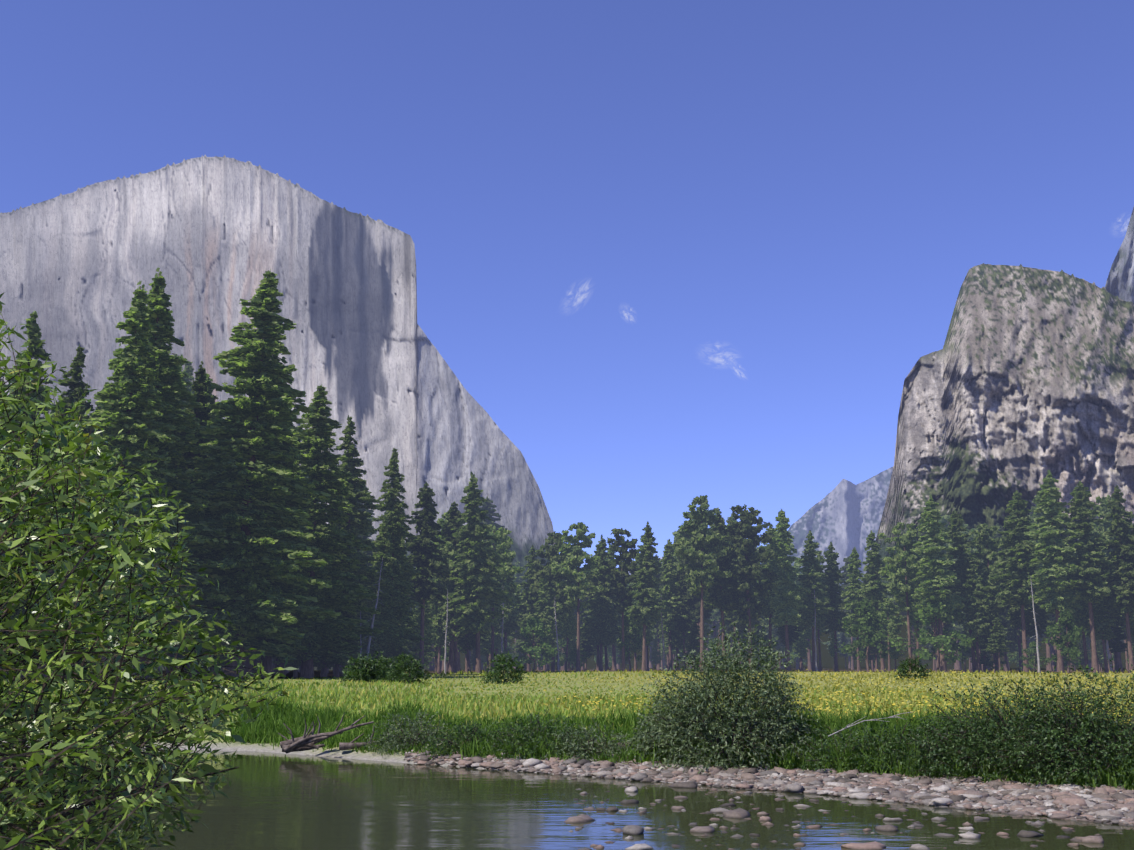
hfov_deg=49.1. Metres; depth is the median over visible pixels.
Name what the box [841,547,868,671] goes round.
conifer tree
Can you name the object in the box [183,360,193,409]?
tall fir
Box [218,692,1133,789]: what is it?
bank grass
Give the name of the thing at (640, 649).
fir
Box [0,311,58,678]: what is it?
tall fir
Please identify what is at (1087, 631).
fir
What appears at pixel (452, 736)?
bank bush
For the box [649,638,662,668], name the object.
fir
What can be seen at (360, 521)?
tall fir
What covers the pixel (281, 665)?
fir
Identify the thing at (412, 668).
meadow shrub
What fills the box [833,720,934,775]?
bank bush
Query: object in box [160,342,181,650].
tall fir
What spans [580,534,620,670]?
fir
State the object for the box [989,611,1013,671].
pine
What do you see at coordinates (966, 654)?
fir
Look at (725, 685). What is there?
bank willow
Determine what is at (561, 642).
oak
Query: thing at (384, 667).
meadow shrub
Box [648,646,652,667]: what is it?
fir
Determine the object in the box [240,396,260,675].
tall fir
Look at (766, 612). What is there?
fir
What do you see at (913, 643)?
fir
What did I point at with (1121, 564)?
fir
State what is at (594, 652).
fir
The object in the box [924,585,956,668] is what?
pine
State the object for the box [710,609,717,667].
pine
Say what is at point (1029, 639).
fir
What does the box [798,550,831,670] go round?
pine
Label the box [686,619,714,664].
fir
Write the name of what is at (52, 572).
tall fir
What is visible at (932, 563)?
fir
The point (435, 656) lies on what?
oak
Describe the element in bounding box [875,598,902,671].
pine
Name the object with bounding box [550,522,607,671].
pine
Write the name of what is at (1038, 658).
snag
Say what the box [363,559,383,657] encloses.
snag
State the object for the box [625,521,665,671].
fir
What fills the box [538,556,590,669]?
pine
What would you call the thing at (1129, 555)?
pine
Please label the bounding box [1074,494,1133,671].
pine
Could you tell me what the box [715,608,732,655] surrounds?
fir
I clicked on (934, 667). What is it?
pine
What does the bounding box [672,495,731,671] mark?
pine
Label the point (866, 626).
tree
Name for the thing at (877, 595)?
fir
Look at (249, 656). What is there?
tall fir
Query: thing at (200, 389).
tall fir
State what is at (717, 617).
fir
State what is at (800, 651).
pine
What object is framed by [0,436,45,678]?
tall fir
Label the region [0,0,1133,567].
sky
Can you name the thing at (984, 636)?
fir
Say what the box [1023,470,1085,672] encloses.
fir
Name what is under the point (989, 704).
bank bush
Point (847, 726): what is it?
dead branch
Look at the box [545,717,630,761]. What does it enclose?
bank bush
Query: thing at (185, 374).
tall fir
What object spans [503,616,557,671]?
tree
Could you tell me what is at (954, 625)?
fir
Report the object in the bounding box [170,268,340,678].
tall fir
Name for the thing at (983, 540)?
pine
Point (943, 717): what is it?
bank bush
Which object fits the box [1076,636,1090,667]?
fir
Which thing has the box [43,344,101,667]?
tall fir
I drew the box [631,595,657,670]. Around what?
pine
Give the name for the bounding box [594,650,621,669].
oak
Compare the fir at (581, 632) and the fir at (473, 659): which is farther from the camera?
the fir at (473, 659)
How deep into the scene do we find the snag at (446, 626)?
206.17 m
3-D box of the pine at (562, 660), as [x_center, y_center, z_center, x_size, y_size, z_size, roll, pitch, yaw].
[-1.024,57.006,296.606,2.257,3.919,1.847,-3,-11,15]
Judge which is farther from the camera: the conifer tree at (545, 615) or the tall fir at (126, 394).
the conifer tree at (545, 615)
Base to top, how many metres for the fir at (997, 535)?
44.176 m
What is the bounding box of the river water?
[0,746,1133,849]
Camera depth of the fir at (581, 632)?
294.12 m
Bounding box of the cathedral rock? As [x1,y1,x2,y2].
[866,263,1133,601]
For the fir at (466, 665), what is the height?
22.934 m
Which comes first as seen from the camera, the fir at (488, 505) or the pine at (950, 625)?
the pine at (950, 625)
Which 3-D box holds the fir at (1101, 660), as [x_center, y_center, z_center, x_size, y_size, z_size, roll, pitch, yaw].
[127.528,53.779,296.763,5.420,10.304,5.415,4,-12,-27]
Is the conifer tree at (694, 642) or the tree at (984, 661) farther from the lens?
the conifer tree at (694, 642)
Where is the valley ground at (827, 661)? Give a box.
[1,610,1133,814]
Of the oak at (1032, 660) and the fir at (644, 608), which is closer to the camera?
the oak at (1032, 660)
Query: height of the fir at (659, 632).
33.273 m
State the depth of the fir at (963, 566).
249.00 m
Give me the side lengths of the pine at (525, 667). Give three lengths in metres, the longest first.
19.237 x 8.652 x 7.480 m
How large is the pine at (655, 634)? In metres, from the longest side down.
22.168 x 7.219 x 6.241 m
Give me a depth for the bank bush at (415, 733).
27.32 m
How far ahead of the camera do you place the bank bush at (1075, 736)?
19.56 m
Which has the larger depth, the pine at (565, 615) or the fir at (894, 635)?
the pine at (565, 615)
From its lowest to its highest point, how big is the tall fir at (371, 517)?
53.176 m
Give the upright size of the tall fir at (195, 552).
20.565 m
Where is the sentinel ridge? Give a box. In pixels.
[787,467,892,599]
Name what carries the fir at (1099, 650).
on the valley ground at (827, 661)
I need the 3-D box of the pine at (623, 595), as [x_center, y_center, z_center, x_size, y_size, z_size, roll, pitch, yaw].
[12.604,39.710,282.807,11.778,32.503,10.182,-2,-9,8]
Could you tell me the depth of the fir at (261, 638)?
124.94 m
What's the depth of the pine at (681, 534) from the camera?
316.17 m
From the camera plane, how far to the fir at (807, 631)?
303.58 m
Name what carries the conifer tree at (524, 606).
on the valley ground at (827, 661)
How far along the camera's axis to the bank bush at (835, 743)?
22.17 m
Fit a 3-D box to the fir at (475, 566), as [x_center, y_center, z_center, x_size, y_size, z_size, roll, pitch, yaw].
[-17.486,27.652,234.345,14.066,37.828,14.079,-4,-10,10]
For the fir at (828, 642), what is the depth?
504.15 m
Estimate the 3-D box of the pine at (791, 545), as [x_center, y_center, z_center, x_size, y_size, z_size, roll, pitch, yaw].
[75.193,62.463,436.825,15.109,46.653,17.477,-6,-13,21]
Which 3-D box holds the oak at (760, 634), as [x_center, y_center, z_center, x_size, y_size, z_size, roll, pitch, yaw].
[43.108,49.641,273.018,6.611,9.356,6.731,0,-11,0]
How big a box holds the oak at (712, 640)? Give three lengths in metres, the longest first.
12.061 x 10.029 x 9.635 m
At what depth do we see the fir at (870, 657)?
298.55 m
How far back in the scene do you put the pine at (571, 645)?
292.78 m
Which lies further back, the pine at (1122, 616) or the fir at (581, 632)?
the fir at (581, 632)
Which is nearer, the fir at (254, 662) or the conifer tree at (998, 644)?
the fir at (254, 662)
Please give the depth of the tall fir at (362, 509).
272.77 m
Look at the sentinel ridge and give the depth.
10369.52 m
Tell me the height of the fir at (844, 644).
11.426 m
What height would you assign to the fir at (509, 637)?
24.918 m
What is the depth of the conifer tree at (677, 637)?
294.89 m
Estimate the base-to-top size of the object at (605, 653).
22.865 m
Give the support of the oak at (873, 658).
on the valley ground at (827, 661)
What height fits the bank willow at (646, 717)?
1.503 m
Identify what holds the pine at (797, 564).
on the valley ground at (827, 661)
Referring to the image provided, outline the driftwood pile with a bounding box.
[278,712,375,753]
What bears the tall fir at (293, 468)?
on the valley ground at (827, 661)
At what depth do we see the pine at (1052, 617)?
295.53 m
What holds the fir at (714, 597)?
on the valley ground at (827, 661)
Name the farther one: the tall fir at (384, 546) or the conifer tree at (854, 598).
the conifer tree at (854, 598)
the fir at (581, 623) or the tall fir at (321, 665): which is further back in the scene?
the fir at (581, 623)
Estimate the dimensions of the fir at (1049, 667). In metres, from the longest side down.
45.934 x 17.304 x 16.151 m
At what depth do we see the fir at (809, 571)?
282.13 m
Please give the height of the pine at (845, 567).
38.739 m
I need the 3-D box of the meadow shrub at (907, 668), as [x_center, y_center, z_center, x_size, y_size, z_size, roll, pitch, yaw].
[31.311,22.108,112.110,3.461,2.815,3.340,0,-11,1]
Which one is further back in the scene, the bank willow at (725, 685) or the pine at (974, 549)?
the pine at (974, 549)
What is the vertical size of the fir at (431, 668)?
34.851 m
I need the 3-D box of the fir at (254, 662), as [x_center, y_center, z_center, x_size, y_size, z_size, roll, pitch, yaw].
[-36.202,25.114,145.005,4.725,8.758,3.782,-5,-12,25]
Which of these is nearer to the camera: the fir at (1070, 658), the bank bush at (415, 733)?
the bank bush at (415, 733)
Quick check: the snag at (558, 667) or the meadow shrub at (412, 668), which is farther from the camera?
the snag at (558, 667)
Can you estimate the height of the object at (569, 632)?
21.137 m
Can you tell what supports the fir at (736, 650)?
on the valley ground at (827, 661)
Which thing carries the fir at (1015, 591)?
on the valley ground at (827, 661)
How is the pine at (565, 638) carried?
on the valley ground at (827, 661)
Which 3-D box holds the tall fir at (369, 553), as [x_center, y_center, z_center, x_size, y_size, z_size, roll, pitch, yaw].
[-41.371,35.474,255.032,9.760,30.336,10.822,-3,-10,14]
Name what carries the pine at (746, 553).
on the valley ground at (827, 661)
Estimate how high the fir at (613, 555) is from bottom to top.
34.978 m
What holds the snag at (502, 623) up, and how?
on the valley ground at (827, 661)
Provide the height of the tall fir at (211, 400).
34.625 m
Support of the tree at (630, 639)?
on the valley ground at (827, 661)
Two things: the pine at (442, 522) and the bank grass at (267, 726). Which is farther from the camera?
the pine at (442, 522)
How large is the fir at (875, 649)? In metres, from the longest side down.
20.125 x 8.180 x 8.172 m
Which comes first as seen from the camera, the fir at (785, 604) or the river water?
the river water
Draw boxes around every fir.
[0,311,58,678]
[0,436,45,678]
[0,579,17,651]
[2,400,88,676]
[21,281,194,678]
[28,395,96,678]
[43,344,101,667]
[73,268,242,678]
[75,422,167,666]
[88,388,105,675]
[134,354,192,674]
[157,361,218,672]
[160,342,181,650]
[166,439,207,676]
[169,469,215,676]
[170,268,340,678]
[175,481,258,674]
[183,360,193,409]
[189,370,213,673]
[189,374,222,676]
[193,476,220,675]
[202,468,267,659]
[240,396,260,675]
[244,360,268,676]
[252,421,322,677]
[252,659,255,675]
[254,620,282,672]
[256,431,311,670]
[258,431,303,676]
[275,384,383,677]
[282,649,301,677]
[313,523,354,676]
[321,523,368,676]
[326,415,399,675]
[339,476,366,670]
[354,515,405,668]
[358,534,372,566]
[359,479,379,565]
[362,543,421,665]
[365,447,424,664]
[403,482,450,670]
[408,599,436,664]
[427,539,460,672]
[427,561,450,671]
[428,519,486,671]
[429,644,434,670]
[436,501,478,672]
[438,472,511,672]
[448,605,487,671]
[463,637,467,671]
[470,648,481,665]
[479,496,512,669]
[480,631,497,670]
[480,646,488,670]
[481,606,503,668]
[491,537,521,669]
[494,618,524,669]
[513,560,526,668]
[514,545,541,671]
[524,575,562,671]
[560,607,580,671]
[574,555,599,660]
[574,588,590,669]
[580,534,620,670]
[580,596,616,670]
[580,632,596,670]
[583,543,628,670]
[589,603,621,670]
[591,645,603,669]
[618,583,655,670]
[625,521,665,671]
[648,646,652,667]
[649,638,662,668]
[650,630,660,667]
[653,554,661,669]
[654,557,668,670]
[655,539,691,670]
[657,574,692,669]
[658,633,680,669]
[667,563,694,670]
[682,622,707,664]
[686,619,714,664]
[703,511,745,670]
[705,621,721,649]
[708,514,739,634]
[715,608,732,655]
[719,528,738,638]
[724,560,762,636]
[727,567,768,661]
[730,642,742,661]
[741,538,773,650]
[754,524,781,668]
[764,509,809,671]
[764,614,797,669]
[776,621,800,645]
[792,530,833,671]
[793,601,811,670]
[804,610,824,670]
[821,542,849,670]
[821,610,845,653]
[828,623,838,661]
[838,610,859,667]
[839,633,849,669]
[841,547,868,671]
[855,530,905,671]
[859,638,876,666]
[860,637,890,670]
[864,652,874,670]
[886,627,904,671]
[904,627,920,654]
[910,494,968,672]
[920,567,966,669]
[920,628,936,667]
[929,542,962,631]
[943,509,982,671]
[958,628,970,671]
[963,609,1007,670]
[980,490,1041,672]
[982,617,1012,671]
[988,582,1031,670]
[992,523,1009,669]
[1001,527,1040,670]
[1017,630,1050,669]
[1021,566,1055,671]
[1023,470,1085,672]
[1029,495,1052,670]
[1031,503,1053,670]
[1054,575,1103,672]
[1055,481,1118,672]
[1061,614,1081,670]
[1076,558,1105,658]
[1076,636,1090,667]
[1079,565,1118,672]
[1085,628,1091,671]
[1096,639,1103,670]
[1098,639,1112,670]
[1099,485,1133,672]
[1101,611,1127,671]
[1121,610,1133,629]
[1127,636,1133,659]
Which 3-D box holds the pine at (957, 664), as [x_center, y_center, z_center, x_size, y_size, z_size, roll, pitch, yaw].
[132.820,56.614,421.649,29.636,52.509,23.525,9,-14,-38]
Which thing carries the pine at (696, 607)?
on the valley ground at (827, 661)
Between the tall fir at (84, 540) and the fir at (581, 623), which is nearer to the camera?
the tall fir at (84, 540)
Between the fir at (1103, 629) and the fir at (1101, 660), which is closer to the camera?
the fir at (1103, 629)
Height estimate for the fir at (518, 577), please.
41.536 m
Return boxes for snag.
[357,611,362,668]
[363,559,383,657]
[443,590,449,673]
[498,600,507,653]
[554,601,563,671]
[657,594,667,670]
[811,589,820,671]
[1031,582,1039,671]
[1099,568,1115,671]
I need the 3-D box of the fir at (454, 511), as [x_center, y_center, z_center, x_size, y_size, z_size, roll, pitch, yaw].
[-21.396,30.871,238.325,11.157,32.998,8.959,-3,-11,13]
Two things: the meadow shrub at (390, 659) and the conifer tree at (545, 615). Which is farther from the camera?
the conifer tree at (545, 615)
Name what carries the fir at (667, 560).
on the valley ground at (827, 661)
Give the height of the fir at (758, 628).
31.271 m
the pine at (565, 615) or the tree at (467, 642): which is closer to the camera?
the tree at (467, 642)
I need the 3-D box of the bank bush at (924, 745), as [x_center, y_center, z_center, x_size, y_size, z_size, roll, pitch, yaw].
[6.456,5.564,21.408,2.353,1.158,1.868,0,-11,1]
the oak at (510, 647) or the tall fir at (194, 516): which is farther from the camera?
the oak at (510, 647)
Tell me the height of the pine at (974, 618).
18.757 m
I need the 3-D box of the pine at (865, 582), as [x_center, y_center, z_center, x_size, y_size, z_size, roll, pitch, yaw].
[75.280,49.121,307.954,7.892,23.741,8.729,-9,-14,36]
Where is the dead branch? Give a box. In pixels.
[828,712,910,736]
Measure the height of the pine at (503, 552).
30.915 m
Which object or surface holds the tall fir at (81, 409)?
on the valley ground at (827, 661)
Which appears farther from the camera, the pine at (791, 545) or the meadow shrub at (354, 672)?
the pine at (791, 545)
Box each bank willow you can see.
[624,693,727,758]
[629,620,824,773]
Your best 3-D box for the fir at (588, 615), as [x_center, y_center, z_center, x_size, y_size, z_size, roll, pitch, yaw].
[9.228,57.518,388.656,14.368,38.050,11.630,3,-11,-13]
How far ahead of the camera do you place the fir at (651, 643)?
465.35 m
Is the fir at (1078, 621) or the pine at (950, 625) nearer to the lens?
the fir at (1078, 621)
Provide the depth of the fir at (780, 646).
380.79 m
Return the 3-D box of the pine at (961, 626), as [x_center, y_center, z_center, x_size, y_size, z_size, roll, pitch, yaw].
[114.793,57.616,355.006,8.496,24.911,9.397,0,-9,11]
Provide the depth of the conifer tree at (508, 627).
276.30 m
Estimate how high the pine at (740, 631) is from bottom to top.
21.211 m
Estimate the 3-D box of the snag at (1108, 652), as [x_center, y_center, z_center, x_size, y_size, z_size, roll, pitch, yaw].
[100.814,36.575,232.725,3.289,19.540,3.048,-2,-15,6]
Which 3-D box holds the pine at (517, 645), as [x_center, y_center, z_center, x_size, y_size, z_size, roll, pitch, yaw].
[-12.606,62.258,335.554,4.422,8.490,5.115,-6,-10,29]
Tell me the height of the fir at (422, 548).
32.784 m
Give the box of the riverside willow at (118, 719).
[0,293,296,849]
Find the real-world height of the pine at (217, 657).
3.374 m
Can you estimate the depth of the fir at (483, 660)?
355.91 m
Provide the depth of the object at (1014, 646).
298.24 m
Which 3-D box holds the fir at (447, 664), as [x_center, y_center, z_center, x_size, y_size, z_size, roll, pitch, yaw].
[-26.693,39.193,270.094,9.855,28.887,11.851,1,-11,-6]
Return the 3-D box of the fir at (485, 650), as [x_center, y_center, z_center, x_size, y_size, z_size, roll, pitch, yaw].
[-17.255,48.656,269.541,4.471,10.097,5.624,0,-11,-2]
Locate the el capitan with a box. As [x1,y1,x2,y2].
[0,155,554,591]
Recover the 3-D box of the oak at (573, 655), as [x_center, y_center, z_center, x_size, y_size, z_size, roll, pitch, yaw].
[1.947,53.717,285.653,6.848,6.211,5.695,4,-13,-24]
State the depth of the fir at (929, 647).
387.19 m
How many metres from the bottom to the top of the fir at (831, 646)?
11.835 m
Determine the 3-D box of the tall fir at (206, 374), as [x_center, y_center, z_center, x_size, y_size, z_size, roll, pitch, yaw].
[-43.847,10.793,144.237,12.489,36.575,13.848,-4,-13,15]
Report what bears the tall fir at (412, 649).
on the valley ground at (827, 661)
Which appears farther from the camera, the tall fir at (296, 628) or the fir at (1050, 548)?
the fir at (1050, 548)
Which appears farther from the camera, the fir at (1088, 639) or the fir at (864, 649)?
the fir at (1088, 639)
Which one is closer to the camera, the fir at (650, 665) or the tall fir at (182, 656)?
the tall fir at (182, 656)
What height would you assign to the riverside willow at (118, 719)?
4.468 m
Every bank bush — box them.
[363,709,452,754]
[415,719,498,758]
[477,706,587,759]
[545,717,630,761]
[797,726,889,772]
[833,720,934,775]
[875,715,997,777]
[905,678,1055,780]
[928,667,1123,784]
[988,666,1133,787]
[1008,658,1133,789]
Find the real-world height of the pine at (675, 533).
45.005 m
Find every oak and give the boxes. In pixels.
[418,628,466,671]
[500,639,515,664]
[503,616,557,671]
[542,637,590,666]
[564,645,589,666]
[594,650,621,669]
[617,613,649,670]
[673,643,720,664]
[704,638,730,663]
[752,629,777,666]
[783,648,811,665]
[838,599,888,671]
[847,646,894,670]
[889,594,974,671]
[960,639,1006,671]
[1003,644,1039,666]
[1019,641,1050,671]
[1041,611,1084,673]
[1054,646,1079,668]
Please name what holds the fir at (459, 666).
on the valley ground at (827, 661)
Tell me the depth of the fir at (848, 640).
485.97 m
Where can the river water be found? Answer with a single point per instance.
(280, 801)
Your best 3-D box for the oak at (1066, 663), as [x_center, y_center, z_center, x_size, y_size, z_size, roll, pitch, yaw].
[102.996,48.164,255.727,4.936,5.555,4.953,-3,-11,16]
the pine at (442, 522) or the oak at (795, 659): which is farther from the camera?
the oak at (795, 659)
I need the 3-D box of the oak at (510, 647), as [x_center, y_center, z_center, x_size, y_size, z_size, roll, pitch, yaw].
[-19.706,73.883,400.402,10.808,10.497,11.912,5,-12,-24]
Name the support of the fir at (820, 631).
on the valley ground at (827, 661)
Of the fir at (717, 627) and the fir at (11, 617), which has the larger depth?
the fir at (717, 627)
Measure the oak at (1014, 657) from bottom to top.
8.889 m
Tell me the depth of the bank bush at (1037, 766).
19.88 m
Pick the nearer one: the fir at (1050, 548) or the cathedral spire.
the fir at (1050, 548)
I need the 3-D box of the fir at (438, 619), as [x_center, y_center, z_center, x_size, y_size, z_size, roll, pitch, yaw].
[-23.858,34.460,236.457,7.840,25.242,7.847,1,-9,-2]
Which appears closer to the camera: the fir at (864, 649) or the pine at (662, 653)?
the fir at (864, 649)
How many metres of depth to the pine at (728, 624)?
318.78 m
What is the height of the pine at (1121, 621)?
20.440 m
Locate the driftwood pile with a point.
(305, 741)
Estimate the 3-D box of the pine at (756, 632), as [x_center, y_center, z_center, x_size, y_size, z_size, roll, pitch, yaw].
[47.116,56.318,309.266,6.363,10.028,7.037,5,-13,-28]
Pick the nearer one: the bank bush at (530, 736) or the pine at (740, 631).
the bank bush at (530, 736)
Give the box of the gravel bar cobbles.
[403,739,1133,849]
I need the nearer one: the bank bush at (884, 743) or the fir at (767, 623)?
the bank bush at (884, 743)
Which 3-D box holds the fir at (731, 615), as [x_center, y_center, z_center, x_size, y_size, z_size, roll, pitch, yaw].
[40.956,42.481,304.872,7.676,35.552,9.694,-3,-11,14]
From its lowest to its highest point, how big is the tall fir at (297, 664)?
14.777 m
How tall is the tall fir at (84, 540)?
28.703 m
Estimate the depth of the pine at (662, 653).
407.12 m
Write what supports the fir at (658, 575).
on the valley ground at (827, 661)
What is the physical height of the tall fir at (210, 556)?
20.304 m
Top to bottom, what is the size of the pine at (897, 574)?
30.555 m
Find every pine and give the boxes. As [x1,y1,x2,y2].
[209,645,225,674]
[405,608,436,659]
[415,511,468,672]
[481,525,524,671]
[512,639,526,669]
[513,596,533,670]
[527,531,573,671]
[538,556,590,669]
[547,578,571,671]
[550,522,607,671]
[559,655,565,665]
[561,608,576,670]
[564,640,576,670]
[597,528,639,670]
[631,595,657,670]
[650,628,660,669]
[659,531,711,667]
[660,644,666,660]
[671,515,713,668]
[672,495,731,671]
[672,534,714,640]
[703,504,778,669]
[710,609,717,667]
[719,612,752,662]
[724,614,746,667]
[746,630,766,670]
[761,543,795,669]
[790,631,810,670]
[793,558,824,669]
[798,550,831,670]
[835,556,853,669]
[850,641,861,662]
[860,576,873,670]
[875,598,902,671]
[878,522,926,670]
[881,556,915,664]
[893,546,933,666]
[920,515,972,669]
[922,624,938,670]
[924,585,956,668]
[951,528,990,560]
[953,577,1005,671]
[956,523,1009,671]
[959,592,970,669]
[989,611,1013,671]
[999,579,1031,671]
[1036,563,1061,670]
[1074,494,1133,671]
[1100,562,1124,671]
[1117,614,1133,633]
[1119,615,1128,670]
[1121,523,1133,604]
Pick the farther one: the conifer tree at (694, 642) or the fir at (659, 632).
the fir at (659, 632)
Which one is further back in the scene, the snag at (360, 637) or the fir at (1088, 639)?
the fir at (1088, 639)
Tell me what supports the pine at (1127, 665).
on the valley ground at (827, 661)
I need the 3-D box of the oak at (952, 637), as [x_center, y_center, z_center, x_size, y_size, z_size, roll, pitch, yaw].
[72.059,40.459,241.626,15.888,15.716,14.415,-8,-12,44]
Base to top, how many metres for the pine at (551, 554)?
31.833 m
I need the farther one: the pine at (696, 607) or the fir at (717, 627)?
the fir at (717, 627)
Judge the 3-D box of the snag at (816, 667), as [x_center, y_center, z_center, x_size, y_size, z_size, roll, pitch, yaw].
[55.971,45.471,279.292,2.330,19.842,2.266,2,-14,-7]
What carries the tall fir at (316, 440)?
on the valley ground at (827, 661)
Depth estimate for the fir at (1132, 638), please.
269.33 m
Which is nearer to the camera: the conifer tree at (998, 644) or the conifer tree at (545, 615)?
the conifer tree at (998, 644)
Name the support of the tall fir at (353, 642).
on the valley ground at (827, 661)
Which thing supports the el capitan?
on the valley ground at (827, 661)
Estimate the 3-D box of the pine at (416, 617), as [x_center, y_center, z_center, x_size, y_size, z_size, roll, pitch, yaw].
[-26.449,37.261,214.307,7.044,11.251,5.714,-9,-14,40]
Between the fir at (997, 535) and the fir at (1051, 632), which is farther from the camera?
the fir at (997, 535)
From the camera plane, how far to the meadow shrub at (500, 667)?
92.43 m
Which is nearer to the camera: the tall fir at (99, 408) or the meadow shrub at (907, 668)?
the meadow shrub at (907, 668)
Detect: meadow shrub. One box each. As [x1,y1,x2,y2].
[340,653,380,681]
[356,651,393,681]
[374,656,408,680]
[381,652,431,683]
[480,651,527,683]
[894,654,931,680]
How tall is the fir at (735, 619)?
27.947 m
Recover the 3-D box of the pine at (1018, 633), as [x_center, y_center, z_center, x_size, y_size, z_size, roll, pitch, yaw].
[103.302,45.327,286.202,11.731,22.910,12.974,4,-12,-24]
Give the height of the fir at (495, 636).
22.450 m
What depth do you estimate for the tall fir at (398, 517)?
179.25 m
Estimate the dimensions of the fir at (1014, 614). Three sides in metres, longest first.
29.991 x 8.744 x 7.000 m
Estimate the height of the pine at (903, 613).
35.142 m
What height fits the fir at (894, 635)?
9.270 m
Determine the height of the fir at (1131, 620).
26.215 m
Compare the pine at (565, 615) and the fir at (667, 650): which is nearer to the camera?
the pine at (565, 615)
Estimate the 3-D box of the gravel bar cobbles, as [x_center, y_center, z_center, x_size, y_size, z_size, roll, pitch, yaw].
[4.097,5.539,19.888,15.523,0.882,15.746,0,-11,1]
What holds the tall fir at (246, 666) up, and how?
on the valley ground at (827, 661)
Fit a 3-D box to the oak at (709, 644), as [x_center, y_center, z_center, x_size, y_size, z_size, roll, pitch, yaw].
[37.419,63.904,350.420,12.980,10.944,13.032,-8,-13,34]
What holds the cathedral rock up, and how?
on the valley ground at (827, 661)
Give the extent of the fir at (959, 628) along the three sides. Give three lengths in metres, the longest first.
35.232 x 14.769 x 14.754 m
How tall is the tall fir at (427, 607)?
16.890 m
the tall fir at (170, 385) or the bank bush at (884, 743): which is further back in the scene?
the tall fir at (170, 385)
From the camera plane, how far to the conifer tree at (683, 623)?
294.08 m
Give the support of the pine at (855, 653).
on the valley ground at (827, 661)
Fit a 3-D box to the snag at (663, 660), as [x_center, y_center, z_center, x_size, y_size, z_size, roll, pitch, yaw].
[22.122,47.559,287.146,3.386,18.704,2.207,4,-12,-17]
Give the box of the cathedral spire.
[1105,207,1133,302]

